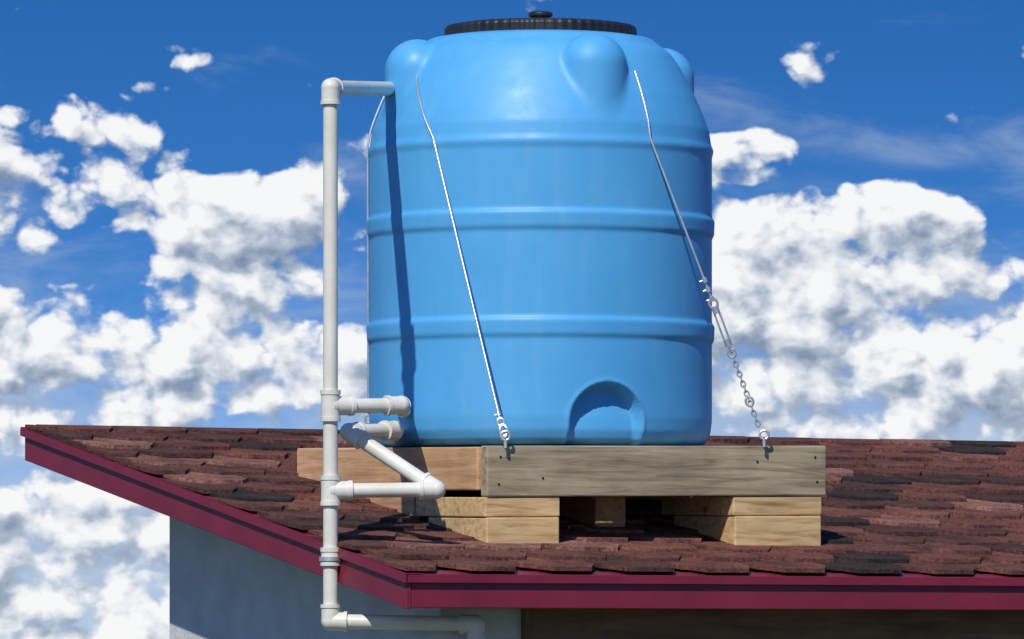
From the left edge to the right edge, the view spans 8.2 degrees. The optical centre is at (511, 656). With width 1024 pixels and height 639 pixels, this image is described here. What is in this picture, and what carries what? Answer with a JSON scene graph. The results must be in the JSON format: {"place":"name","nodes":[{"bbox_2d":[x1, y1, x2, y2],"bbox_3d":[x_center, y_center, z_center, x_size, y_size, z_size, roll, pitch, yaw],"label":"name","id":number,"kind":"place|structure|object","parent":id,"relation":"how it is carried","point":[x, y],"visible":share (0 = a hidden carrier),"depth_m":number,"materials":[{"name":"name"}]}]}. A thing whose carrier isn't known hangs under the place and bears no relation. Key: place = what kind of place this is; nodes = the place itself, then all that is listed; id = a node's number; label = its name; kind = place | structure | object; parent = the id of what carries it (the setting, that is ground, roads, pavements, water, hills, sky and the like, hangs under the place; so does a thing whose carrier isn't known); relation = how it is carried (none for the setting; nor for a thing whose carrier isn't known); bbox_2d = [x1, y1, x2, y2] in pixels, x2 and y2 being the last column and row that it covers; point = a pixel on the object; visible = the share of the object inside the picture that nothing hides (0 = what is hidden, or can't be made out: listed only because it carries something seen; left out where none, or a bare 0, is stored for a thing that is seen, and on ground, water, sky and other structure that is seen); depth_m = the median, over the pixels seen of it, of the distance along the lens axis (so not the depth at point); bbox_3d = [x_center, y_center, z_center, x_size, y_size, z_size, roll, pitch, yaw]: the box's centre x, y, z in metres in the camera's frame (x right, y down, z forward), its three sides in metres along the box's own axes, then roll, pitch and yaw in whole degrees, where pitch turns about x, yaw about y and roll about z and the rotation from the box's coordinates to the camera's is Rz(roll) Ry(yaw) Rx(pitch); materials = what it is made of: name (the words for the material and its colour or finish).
{"place":"outdoors","nodes":[
{"label":"outdoors","id":0,"kind":"place"},
{"bbox_2d":[170,517,520,638],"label":"walls","id":1,"kind":"structure","parent":0,"point":[222,588],"depth_m":25.02,"materials":[{"name":"paint"}]},
{"bbox_2d":[521,608,530,638],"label":"cladding trim","id":2,"kind":"structure","parent":1,"relation":"attached to","point":[525,623],"depth_m":23.96,"materials":[{"name":"brown wood"}]},
{"bbox_2d":[531,608,1023,638],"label":"board cladding","id":3,"kind":"structure","parent":1,"relation":"attached to","point":[741,624],"depth_m":24.43,"materials":[{"name":"brown wood"}]},
{"bbox_2d":[0,0,1023,638],"label":"sky","id":4,"kind":"structure","parent":0,"point":[161,161],"materials":[{"name":"blue"}]},
{"bbox_2d":[436,566,1001,573],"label":"roof deck","id":5,"kind":"structure","parent":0,"point":[595,569],"depth_m":24.06,"materials":[{"name":"red wood"}]},
{"bbox_2d":[25,438,410,608],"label":"rake fascia","id":6,"kind":"structure","parent":5,"relation":"attached to","point":[350,574],"depth_m":24.63,"materials":[{"name":"paint"}]},
{"bbox_2d":[20,428,406,582],"bbox_3d":[-1.063,-0.535,24.687,0.014,0.588,2.952,0,0,-29],"label":"rake drip lip","id":7,"kind":"object","parent":6,"relation":"attached to","point":[297,537],"visible":1,"depth_m":24.63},
{"bbox_2d":[21,427,421,573],"bbox_3d":[-1.039,-0.551,24.700,0.064,0.564,2.952,0,0,-29],"label":"rake drip edge","id":8,"kind":"object","parent":6,"relation":"attached to","point":[253,514],"visible":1,"depth_m":24.47,"materials":[{"name":"paint"}]},
{"bbox_2d":[25,424,1023,574],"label":"shingles","id":9,"kind":"object","parent":5,"relation":"on","point":[896,506],"visible":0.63,"depth_m":25.14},
{"bbox_2d":[297,446,825,545],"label":"wooden platform","id":10,"kind":"structure","parent":9,"relation":"on","point":[746,495],"depth_m":24.50,"materials":[{"name":"brown wood"}]},
{"bbox_2d":[367,11,714,447],"bbox_3d":[0.100,-1.486,25.000,1.214,1.529,1.214,0,0,0],"label":"water tank","id":11,"kind":"object","parent":10,"relation":"on","point":[590,298],"visible":0.94,"depth_m":24.50,"materials":[{"name":"blue plastic"}]},
{"bbox_2d":[364,96,384,438],"bbox_3d":[-0.476,-1.351,24.975,0.081,1.262,0.078,0,0,-15],"label":"tie down cable","id":12,"kind":"object","parent":11,"relation":"attached to","point":[367,154],"visible":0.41,"depth_m":24.95,"materials":[{"name":"metal"}]},
{"bbox_2d":[319,77,486,638],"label":"water pipe","id":13,"kind":"object","parent":11,"relation":"attached to","point":[335,405],"visible":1,"depth_m":23.80,"materials":[{"name":"plastic"}]},
{"bbox_2d":[415,74,510,447],"bbox_3d":[-0.190,-1.367,24.407,0.058,1.331,0.708,0,0,-27],"label":"tie down cable","id":14,"kind":"object","parent":11,"relation":"attached to","point":[506,431],"visible":1,"depth_m":24.30,"materials":[{"name":"metal"}]},
{"bbox_2d":[634,71,769,446],"bbox_3d":[0.652,-1.366,24.562,0.467,1.292,0.080,0,0,-1],"label":"tie down cable","id":15,"kind":"object","parent":11,"relation":"attached to","point":[715,311],"visible":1,"depth_m":24.56,"materials":[{"name":"metal"}]},
{"bbox_2d":[411,574,1023,609],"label":"eave fascia","id":16,"kind":"structure","parent":5,"relation":"attached to","point":[619,596],"depth_m":23.98,"materials":[{"name":"paint"}]},
{"bbox_2d":[407,575,1023,585],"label":"eave drip lip","id":17,"kind":"object","parent":16,"relation":"attached to","point":[702,580],"visible":1,"depth_m":23.96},
{"bbox_2d":[417,571,1023,578],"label":"eave drip edge","id":18,"kind":"object","parent":5,"relation":"attached to","point":[707,574],"visible":1,"depth_m":24.00,"materials":[{"name":"paint"}]}
]}

